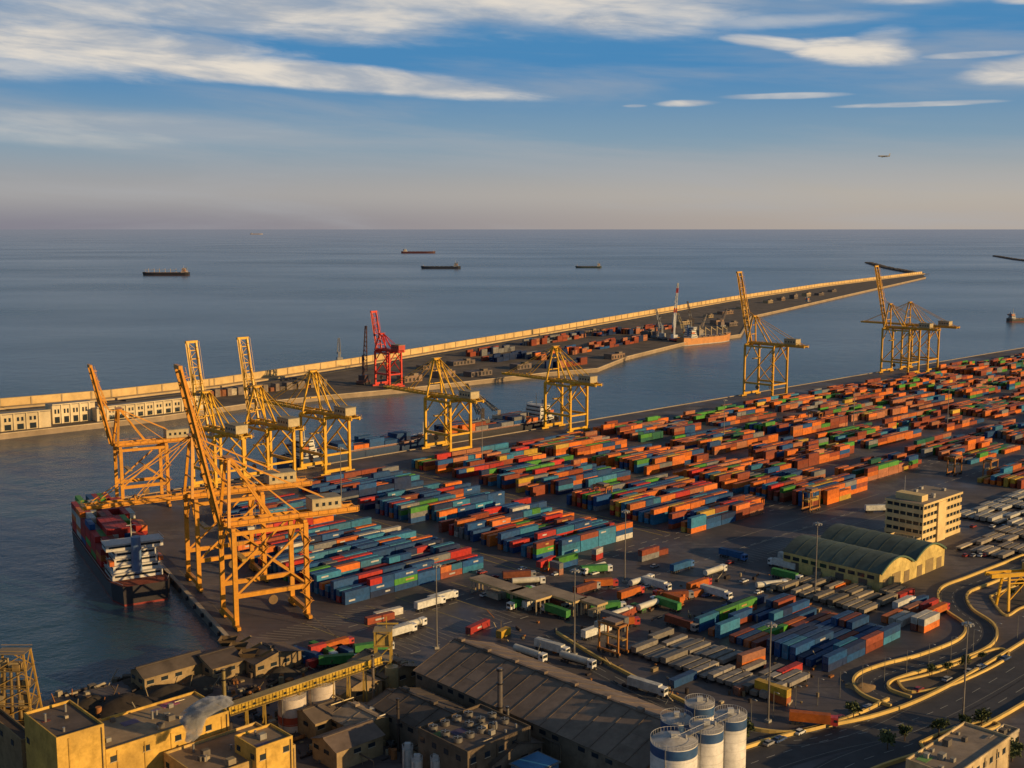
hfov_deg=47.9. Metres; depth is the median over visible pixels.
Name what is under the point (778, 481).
container stack
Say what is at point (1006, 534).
trailer row
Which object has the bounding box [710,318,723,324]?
dock shed
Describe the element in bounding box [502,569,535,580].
container truck
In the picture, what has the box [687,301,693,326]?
mobile harbour crane
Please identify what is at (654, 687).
container truck
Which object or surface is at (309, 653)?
container truck
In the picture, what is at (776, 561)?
container truck
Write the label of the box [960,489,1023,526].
trailer row
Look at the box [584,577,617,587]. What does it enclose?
container truck
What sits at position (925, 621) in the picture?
container stack
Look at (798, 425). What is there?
container stack
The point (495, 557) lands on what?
painted markings
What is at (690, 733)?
silo walkway
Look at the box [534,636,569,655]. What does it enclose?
container truck
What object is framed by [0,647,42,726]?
ship loader tower
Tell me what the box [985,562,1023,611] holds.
yard gantry crane
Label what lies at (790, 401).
container stack
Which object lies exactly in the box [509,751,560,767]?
blue roof shed
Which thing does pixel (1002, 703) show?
port highway
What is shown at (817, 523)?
light mast
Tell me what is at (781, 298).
dock shed
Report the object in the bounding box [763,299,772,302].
dock shed
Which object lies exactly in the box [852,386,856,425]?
light mast
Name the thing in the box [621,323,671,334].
container stack
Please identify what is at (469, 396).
ship to shore crane
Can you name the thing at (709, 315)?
dock shed
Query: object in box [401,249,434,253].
cargo ship
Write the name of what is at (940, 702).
port highway
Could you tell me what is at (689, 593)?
container truck
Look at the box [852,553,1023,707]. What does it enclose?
access road
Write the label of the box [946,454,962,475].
straddle carrier
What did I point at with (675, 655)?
trailer row
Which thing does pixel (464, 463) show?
container stack
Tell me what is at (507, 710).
chimney
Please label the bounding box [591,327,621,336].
container stack
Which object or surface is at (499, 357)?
container stack
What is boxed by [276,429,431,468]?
container ship
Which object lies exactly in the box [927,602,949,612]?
container truck
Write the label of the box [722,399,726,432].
light mast
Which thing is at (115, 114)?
sky
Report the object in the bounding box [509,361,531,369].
dock shed
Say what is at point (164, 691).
material pile
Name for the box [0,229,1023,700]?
sea
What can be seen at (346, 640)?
container truck
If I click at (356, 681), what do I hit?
industrial shed
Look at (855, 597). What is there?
trailer row
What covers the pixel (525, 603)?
container truck
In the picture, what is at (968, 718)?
verge tree
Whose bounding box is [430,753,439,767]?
process tank
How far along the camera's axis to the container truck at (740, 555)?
526.86 m
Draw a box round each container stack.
[222,493,335,528]
[231,516,482,604]
[236,520,294,539]
[298,465,423,501]
[358,480,504,522]
[411,442,545,478]
[439,497,632,560]
[466,344,514,356]
[479,454,630,495]
[481,350,526,361]
[512,430,626,455]
[520,331,585,345]
[525,344,591,359]
[545,357,586,368]
[566,473,764,533]
[587,334,647,348]
[587,443,708,474]
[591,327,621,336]
[593,415,700,441]
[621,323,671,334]
[665,427,777,454]
[673,403,775,426]
[673,457,867,506]
[693,593,900,671]
[740,413,847,437]
[743,392,837,411]
[748,436,853,468]
[808,383,892,400]
[813,399,907,421]
[815,422,921,448]
[834,451,921,480]
[858,377,934,390]
[869,388,953,409]
[881,608,939,632]
[882,409,983,430]
[900,370,972,382]
[904,432,1019,464]
[926,379,1000,397]
[938,360,1006,375]
[940,397,1023,418]
[966,373,1023,389]
[968,418,1023,444]
[977,357,1023,368]
[977,459,1023,488]
[991,387,1023,401]
[1004,369,1023,379]
[1008,352,1023,358]
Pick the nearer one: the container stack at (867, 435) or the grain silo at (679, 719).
the grain silo at (679, 719)
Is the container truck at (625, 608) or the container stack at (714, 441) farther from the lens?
the container stack at (714, 441)
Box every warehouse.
[372,686,543,767]
[413,637,672,767]
[782,523,946,592]
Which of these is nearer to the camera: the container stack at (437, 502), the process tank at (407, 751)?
the process tank at (407, 751)
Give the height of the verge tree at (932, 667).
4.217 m
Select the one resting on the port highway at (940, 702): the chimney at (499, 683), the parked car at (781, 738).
the parked car at (781, 738)
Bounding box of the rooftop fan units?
[428,710,508,743]
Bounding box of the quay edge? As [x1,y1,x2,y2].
[120,347,1023,635]
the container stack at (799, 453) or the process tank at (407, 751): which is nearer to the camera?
the process tank at (407, 751)
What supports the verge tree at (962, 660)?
on the traffic island at (928, 682)
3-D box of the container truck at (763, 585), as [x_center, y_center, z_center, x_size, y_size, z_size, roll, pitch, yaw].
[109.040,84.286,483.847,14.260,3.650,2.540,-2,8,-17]
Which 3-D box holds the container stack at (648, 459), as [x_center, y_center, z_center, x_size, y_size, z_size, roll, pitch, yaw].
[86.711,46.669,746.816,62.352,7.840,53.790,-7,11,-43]
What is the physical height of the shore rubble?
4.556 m
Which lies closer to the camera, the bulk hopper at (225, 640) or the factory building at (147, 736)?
the factory building at (147, 736)
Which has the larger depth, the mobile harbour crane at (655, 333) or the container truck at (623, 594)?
the mobile harbour crane at (655, 333)
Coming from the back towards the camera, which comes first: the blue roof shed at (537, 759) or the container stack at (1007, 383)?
the container stack at (1007, 383)
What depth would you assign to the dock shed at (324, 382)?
1097.87 m
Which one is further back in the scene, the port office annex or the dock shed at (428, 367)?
the dock shed at (428, 367)
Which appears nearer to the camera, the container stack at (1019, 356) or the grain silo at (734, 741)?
the grain silo at (734, 741)
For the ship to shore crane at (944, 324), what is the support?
on the port ground at (262, 618)
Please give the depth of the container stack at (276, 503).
600.54 m
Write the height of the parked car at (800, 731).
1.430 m
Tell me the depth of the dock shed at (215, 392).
1028.01 m
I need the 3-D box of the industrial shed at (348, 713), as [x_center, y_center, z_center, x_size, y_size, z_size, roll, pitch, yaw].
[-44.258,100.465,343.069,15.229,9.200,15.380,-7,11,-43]
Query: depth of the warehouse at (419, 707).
337.68 m
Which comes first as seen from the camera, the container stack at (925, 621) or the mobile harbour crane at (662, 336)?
the container stack at (925, 621)
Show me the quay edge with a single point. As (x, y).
(200, 607)
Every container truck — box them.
[294,645,323,658]
[309,640,337,653]
[318,653,355,667]
[325,636,353,646]
[353,641,393,652]
[392,622,416,638]
[394,616,426,628]
[414,595,445,611]
[427,589,457,605]
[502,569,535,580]
[506,597,524,610]
[507,585,535,599]
[512,576,545,585]
[513,644,546,661]
[522,599,543,610]
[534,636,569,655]
[541,602,570,619]
[545,597,568,608]
[559,650,595,669]
[573,581,600,594]
[580,561,605,575]
[580,563,612,574]
[581,624,611,640]
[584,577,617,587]
[589,600,625,609]
[602,615,639,627]
[612,605,632,612]
[617,585,643,600]
[627,675,667,698]
[628,573,654,586]
[636,598,661,613]
[641,575,671,589]
[650,595,681,612]
[653,589,683,602]
[659,589,693,599]
[664,613,698,632]
[670,559,693,573]
[686,577,711,589]
[700,583,731,600]
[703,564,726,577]
[718,547,747,561]
[755,579,787,590]
[768,557,795,571]
[771,567,802,579]
[778,551,782,558]
[789,709,837,728]
[864,504,885,512]
[892,595,915,609]
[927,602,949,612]
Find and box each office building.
[884,485,962,541]
[905,721,1010,767]
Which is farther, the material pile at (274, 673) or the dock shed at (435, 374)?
the dock shed at (435, 374)
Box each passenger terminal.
[0,409,50,431]
[45,400,94,423]
[92,395,203,421]
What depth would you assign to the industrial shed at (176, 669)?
382.18 m
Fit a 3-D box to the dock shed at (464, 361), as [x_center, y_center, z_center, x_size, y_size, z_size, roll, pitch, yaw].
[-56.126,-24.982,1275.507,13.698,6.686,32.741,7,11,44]
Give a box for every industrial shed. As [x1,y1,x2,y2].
[131,649,201,689]
[197,645,245,677]
[243,642,301,677]
[296,698,342,739]
[312,719,384,767]
[331,701,390,740]
[335,671,384,703]
[347,648,418,691]
[365,688,396,705]
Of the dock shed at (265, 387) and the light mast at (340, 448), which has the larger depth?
the dock shed at (265, 387)
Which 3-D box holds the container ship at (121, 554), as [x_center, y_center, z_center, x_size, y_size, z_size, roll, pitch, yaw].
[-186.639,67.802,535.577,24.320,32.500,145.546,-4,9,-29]
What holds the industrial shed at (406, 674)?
on the port ground at (262, 618)
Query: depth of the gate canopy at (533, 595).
456.55 m
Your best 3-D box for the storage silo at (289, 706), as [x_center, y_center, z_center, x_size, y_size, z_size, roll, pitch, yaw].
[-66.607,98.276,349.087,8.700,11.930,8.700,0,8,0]
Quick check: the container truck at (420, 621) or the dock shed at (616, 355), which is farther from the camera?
the dock shed at (616, 355)
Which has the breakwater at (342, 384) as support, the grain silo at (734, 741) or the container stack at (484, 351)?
the container stack at (484, 351)
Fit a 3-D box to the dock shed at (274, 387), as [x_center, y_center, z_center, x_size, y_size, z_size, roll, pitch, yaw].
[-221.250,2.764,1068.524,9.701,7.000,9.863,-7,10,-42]
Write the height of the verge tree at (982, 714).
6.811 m
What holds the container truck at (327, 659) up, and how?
on the port ground at (262, 618)
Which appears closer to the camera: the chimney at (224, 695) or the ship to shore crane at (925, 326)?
the chimney at (224, 695)
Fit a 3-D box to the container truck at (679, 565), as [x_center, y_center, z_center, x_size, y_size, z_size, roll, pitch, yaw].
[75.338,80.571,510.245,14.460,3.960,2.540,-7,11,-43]
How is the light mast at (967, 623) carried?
on the port ground at (262, 618)
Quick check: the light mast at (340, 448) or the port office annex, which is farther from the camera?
the light mast at (340, 448)
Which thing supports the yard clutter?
on the port ground at (262, 618)
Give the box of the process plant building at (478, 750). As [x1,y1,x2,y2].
[418,704,530,767]
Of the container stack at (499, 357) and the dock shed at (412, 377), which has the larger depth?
the container stack at (499, 357)
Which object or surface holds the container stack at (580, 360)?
on the breakwater at (342, 384)
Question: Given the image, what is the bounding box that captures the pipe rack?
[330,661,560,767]
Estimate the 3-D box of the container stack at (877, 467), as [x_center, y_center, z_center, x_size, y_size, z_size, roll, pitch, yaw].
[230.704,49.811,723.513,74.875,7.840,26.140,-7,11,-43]
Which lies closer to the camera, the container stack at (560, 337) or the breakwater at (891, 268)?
the container stack at (560, 337)
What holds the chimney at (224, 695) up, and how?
on the port ground at (262, 618)
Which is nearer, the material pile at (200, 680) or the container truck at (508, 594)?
the material pile at (200, 680)
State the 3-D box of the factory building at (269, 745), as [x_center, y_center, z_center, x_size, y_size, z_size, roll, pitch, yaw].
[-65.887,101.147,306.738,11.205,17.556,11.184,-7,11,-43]
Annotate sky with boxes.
[0,0,1023,228]
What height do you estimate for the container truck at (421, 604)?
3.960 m
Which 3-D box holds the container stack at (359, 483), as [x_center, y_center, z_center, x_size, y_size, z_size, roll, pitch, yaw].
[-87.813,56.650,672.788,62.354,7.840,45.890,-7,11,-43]
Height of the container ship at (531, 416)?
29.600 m
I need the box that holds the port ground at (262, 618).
[14,348,1023,767]
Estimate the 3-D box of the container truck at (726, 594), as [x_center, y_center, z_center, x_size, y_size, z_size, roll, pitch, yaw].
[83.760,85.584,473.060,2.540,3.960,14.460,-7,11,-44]
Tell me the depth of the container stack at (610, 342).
1484.54 m
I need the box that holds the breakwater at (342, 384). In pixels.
[0,275,925,439]
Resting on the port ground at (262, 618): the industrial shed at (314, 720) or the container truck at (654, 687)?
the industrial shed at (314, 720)
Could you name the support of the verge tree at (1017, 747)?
on the port ground at (262, 618)
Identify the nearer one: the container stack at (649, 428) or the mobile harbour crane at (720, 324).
the container stack at (649, 428)
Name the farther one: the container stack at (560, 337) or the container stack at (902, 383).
the container stack at (560, 337)
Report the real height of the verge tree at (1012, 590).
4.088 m
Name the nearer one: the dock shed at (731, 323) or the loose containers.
the loose containers
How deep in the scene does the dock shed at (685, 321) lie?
1806.77 m
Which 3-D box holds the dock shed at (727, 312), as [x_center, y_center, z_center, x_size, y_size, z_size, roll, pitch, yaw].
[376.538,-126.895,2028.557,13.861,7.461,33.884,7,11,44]
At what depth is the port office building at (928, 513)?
556.20 m
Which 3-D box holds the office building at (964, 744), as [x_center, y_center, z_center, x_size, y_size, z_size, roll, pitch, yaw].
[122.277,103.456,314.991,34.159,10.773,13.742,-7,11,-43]
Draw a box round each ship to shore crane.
[79,433,312,592]
[87,364,188,506]
[174,364,359,631]
[185,340,253,488]
[236,336,305,479]
[263,369,361,475]
[370,311,404,386]
[383,357,484,451]
[502,345,601,432]
[736,271,808,396]
[861,301,959,372]
[874,265,940,374]
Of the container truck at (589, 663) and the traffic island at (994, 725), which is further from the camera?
the container truck at (589, 663)
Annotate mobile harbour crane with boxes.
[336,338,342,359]
[356,326,370,384]
[465,383,489,422]
[479,394,501,418]
[650,315,660,337]
[655,309,666,339]
[669,283,678,341]
[677,313,684,337]
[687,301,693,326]
[696,314,706,334]
[716,309,726,327]
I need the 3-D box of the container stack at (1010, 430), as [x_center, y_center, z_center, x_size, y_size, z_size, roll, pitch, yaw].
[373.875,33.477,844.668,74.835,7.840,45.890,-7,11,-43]
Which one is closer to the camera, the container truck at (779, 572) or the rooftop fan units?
the rooftop fan units
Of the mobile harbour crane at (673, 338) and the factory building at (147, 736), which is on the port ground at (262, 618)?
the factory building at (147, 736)
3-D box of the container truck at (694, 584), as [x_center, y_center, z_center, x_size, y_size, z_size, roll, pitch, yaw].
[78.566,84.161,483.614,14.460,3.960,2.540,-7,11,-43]
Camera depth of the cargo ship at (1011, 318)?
1903.15 m
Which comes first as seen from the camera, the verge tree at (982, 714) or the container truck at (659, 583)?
the verge tree at (982, 714)
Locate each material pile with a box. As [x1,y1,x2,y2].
[70,695,103,712]
[88,693,162,718]
[121,678,139,689]
[134,683,212,699]
[178,674,226,687]
[264,666,301,679]
[845,682,875,692]
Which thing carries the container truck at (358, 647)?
on the port ground at (262, 618)
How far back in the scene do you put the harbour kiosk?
336.95 m
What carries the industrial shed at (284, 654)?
on the port ground at (262, 618)
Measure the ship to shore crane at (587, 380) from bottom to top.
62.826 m
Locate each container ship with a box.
[70,492,169,606]
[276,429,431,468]
[422,394,559,442]
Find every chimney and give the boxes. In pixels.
[220,668,226,708]
[371,654,374,698]
[396,698,399,751]
[496,667,503,712]
[506,706,509,715]
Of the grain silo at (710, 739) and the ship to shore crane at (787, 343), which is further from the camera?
the ship to shore crane at (787, 343)
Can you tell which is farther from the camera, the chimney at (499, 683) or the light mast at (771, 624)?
the light mast at (771, 624)
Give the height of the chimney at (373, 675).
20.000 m
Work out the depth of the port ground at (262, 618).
498.46 m
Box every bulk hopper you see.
[218,635,251,645]
[228,642,262,651]
[238,648,272,657]
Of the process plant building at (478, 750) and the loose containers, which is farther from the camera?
the loose containers
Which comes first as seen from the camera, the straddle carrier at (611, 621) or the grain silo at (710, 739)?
the grain silo at (710, 739)
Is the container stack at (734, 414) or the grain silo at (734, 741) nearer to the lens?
the grain silo at (734, 741)
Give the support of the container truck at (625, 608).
on the port ground at (262, 618)
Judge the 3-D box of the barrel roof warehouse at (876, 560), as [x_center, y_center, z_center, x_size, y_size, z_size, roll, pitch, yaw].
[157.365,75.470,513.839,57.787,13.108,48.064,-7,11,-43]
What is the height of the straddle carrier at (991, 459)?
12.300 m
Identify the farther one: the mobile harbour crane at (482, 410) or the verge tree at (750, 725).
the mobile harbour crane at (482, 410)
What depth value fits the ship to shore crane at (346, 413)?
713.20 m
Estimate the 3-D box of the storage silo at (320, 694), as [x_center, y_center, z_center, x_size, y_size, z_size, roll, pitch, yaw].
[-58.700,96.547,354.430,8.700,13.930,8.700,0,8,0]
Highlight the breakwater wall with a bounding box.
[0,272,925,411]
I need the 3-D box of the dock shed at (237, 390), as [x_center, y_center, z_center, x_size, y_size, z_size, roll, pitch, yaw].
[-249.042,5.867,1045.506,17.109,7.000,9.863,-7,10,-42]
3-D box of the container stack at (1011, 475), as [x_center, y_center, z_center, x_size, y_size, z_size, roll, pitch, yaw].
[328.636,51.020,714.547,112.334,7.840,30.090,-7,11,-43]
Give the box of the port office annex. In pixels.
[890,532,920,539]
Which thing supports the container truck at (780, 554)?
on the port ground at (262, 618)
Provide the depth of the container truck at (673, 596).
464.07 m
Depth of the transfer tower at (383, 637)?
375.37 m
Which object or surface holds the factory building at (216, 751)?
on the port ground at (262, 618)
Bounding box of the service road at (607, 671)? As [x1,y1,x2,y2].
[541,631,909,745]
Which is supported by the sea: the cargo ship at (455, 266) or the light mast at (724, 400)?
the cargo ship at (455, 266)
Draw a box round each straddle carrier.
[590,482,612,493]
[594,616,628,657]
[801,486,820,511]
[806,410,822,418]
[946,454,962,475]
[982,457,998,475]
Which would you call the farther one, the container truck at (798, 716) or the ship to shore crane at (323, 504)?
the ship to shore crane at (323, 504)
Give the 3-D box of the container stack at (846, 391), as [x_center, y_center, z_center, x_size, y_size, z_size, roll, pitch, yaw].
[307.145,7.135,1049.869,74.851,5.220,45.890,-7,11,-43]
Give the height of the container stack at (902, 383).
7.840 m
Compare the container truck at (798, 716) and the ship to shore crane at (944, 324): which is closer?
the container truck at (798, 716)
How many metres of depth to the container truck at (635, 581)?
485.97 m
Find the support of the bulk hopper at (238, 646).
on the port ground at (262, 618)
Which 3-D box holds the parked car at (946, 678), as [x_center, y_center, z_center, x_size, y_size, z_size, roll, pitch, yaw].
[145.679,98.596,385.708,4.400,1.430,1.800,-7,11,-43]
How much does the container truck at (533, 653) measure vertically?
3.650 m
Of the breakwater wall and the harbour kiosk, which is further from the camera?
the breakwater wall
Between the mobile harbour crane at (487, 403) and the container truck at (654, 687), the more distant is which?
the mobile harbour crane at (487, 403)
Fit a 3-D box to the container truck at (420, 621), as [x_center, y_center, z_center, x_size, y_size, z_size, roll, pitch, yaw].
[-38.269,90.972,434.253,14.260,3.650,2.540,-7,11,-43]
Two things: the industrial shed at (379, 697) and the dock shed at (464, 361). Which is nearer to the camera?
the industrial shed at (379, 697)
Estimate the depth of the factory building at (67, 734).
289.28 m
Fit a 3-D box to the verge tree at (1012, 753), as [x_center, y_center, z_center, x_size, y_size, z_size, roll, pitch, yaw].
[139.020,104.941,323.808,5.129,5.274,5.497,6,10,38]
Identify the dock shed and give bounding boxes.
[205,388,221,396]
[220,387,231,395]
[232,386,247,394]
[258,384,267,392]
[268,383,279,391]
[279,381,291,390]
[292,380,305,388]
[305,379,315,387]
[318,378,326,386]
[397,372,421,382]
[416,362,435,369]
[432,368,454,377]
[446,358,474,365]
[463,368,491,376]
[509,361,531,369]
[579,328,598,333]
[604,351,624,359]
[641,329,653,337]
[676,319,689,324]
[703,313,713,317]
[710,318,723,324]
[717,310,733,314]
[724,320,737,326]
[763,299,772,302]
[776,296,784,300]
[789,294,797,298]
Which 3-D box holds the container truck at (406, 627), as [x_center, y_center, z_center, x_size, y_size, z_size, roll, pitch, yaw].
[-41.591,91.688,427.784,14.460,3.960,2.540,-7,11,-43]
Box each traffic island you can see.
[897,647,1009,692]
[919,721,999,747]
[989,585,1023,616]
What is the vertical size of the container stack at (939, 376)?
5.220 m
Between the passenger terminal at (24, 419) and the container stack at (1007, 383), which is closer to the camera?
the passenger terminal at (24, 419)
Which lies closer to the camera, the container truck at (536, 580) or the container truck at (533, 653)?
the container truck at (533, 653)
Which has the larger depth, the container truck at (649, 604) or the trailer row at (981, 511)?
the trailer row at (981, 511)
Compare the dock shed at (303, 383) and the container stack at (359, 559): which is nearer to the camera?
the container stack at (359, 559)
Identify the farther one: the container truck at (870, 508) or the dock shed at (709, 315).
the dock shed at (709, 315)
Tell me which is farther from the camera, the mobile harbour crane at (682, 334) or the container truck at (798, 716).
the mobile harbour crane at (682, 334)
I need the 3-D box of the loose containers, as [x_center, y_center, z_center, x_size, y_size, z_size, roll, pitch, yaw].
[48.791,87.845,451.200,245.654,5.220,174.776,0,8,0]
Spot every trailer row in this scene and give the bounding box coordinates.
[624,627,809,699]
[770,571,910,613]
[956,524,1023,561]
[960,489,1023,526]
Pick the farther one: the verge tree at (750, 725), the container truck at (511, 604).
the container truck at (511, 604)
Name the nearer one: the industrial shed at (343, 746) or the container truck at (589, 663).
the industrial shed at (343, 746)
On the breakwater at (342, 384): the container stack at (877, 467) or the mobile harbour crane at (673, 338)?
the mobile harbour crane at (673, 338)
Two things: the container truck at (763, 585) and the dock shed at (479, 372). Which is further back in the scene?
the dock shed at (479, 372)
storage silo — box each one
[277,692,306,732]
[307,681,334,704]
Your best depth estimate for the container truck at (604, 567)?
504.56 m
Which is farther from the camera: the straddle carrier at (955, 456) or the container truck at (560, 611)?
the straddle carrier at (955, 456)
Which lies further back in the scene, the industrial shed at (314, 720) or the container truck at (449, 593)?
the container truck at (449, 593)
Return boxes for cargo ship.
[142,267,189,275]
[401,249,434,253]
[421,262,460,268]
[575,263,601,267]
[677,322,730,345]
[1006,308,1023,321]
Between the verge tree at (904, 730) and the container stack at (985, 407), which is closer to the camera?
the verge tree at (904, 730)
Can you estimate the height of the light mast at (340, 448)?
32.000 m
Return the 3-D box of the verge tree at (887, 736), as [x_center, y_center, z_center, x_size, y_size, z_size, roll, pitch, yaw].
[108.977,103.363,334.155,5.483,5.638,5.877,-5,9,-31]
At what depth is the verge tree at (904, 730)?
339.01 m
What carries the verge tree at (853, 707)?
on the port highway at (940, 702)
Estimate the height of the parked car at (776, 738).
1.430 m
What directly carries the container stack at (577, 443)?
on the port ground at (262, 618)
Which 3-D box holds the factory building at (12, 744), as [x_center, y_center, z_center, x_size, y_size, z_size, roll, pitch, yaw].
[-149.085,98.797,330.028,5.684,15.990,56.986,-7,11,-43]
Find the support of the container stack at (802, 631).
on the port ground at (262, 618)
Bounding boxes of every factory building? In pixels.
[0,707,26,767]
[24,700,105,767]
[99,691,228,767]
[164,722,295,767]
[234,723,292,767]
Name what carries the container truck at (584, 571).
on the port ground at (262, 618)
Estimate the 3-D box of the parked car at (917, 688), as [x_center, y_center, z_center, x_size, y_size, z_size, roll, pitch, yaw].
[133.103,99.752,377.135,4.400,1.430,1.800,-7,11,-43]
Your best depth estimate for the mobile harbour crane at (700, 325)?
1609.64 m
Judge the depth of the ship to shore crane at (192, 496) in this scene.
486.38 m
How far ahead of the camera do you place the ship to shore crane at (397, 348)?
1091.63 m
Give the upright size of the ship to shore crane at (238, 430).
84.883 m
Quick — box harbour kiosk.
[993,724,1019,741]
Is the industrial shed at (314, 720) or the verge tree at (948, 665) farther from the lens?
the verge tree at (948, 665)
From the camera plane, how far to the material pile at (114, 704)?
360.31 m
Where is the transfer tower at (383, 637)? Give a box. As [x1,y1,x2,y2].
[373,616,398,687]
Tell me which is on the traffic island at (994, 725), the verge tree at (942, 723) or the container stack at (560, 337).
the verge tree at (942, 723)
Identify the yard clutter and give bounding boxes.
[51,569,851,763]
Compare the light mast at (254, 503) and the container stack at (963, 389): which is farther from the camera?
the container stack at (963, 389)
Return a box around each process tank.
[402,742,412,767]
[411,753,422,767]
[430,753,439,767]
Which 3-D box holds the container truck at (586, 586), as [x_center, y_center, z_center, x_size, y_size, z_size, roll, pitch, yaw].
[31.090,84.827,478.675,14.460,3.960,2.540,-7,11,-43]
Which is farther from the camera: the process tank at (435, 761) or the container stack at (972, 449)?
the container stack at (972, 449)
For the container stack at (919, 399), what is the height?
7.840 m
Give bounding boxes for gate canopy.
[469,574,523,599]
[508,586,551,614]
[531,584,586,616]
[580,596,607,619]
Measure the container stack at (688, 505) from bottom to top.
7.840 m
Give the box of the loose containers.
[301,545,938,705]
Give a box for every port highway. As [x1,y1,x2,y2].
[745,639,1023,767]
[813,672,1023,767]
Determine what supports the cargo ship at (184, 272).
on the sea
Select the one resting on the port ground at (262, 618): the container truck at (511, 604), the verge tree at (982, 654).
the container truck at (511, 604)
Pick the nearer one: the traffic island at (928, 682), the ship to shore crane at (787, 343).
the traffic island at (928, 682)
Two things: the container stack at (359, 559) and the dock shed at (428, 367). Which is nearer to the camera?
the container stack at (359, 559)
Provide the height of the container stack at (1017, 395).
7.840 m
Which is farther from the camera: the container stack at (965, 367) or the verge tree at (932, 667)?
the container stack at (965, 367)
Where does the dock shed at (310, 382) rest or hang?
on the breakwater at (342, 384)
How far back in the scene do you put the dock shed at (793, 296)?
2470.58 m
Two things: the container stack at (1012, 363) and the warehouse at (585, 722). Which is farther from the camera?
the container stack at (1012, 363)
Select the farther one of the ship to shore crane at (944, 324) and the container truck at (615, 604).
the ship to shore crane at (944, 324)
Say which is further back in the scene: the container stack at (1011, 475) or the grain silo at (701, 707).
the container stack at (1011, 475)
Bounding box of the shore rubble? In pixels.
[14,674,130,707]
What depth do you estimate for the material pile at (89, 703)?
364.55 m
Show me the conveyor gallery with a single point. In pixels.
(263, 698)
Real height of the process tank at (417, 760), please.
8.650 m
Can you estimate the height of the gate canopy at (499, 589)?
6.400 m
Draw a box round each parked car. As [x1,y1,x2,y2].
[762,739,774,746]
[772,735,783,743]
[778,735,786,742]
[795,728,805,735]
[913,686,923,691]
[941,676,952,681]
[999,655,1008,660]
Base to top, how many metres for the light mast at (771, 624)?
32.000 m
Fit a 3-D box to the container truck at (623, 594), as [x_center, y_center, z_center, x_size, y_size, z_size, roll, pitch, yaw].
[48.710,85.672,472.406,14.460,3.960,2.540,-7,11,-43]
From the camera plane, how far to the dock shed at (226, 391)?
1035.07 m
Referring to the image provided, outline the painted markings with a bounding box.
[137,355,1023,653]
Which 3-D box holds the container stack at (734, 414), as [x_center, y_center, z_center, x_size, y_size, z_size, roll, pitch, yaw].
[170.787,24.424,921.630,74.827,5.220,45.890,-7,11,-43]
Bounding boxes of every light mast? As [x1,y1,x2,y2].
[250,481,257,537]
[337,447,343,503]
[431,562,440,648]
[570,568,579,653]
[621,509,629,582]
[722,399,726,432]
[764,621,776,722]
[813,521,821,593]
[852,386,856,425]
[959,621,973,719]
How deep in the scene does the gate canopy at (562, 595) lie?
456.32 m
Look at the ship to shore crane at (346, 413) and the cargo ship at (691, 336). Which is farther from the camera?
the cargo ship at (691, 336)
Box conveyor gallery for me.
[227,652,383,724]
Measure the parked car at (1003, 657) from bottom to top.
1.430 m
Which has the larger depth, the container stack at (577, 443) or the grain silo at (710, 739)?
the container stack at (577, 443)
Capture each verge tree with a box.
[746,717,755,736]
[845,700,862,717]
[877,729,896,749]
[898,724,912,740]
[927,663,938,675]
[927,717,949,736]
[942,661,952,672]
[957,655,971,668]
[957,713,971,723]
[972,707,991,725]
[976,652,986,660]
[1009,747,1015,760]
[1010,588,1015,596]
[1010,738,1023,761]
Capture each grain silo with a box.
[650,726,697,767]
[660,708,692,732]
[685,693,714,721]
[689,716,723,767]
[714,704,746,767]
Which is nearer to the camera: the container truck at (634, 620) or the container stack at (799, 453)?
the container truck at (634, 620)
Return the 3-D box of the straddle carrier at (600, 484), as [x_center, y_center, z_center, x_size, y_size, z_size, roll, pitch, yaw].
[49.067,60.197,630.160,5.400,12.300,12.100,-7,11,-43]
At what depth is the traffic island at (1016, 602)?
467.21 m
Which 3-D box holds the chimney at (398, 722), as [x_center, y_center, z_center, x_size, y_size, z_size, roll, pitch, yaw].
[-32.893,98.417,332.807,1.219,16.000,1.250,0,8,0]
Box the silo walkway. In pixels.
[674,711,732,737]
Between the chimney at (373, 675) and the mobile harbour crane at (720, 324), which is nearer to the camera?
the chimney at (373, 675)
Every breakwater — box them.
[0,275,925,439]
[865,262,914,272]
[992,255,1023,260]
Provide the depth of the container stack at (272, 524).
560.13 m
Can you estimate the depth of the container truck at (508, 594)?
468.62 m
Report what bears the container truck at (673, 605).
on the port ground at (262, 618)
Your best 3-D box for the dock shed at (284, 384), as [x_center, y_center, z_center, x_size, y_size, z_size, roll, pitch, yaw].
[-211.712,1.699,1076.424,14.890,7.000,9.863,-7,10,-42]
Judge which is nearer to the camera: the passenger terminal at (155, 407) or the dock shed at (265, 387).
the passenger terminal at (155, 407)
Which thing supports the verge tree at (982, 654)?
on the traffic island at (928, 682)
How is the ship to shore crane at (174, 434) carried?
on the port ground at (262, 618)
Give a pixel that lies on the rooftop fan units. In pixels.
(469, 734)

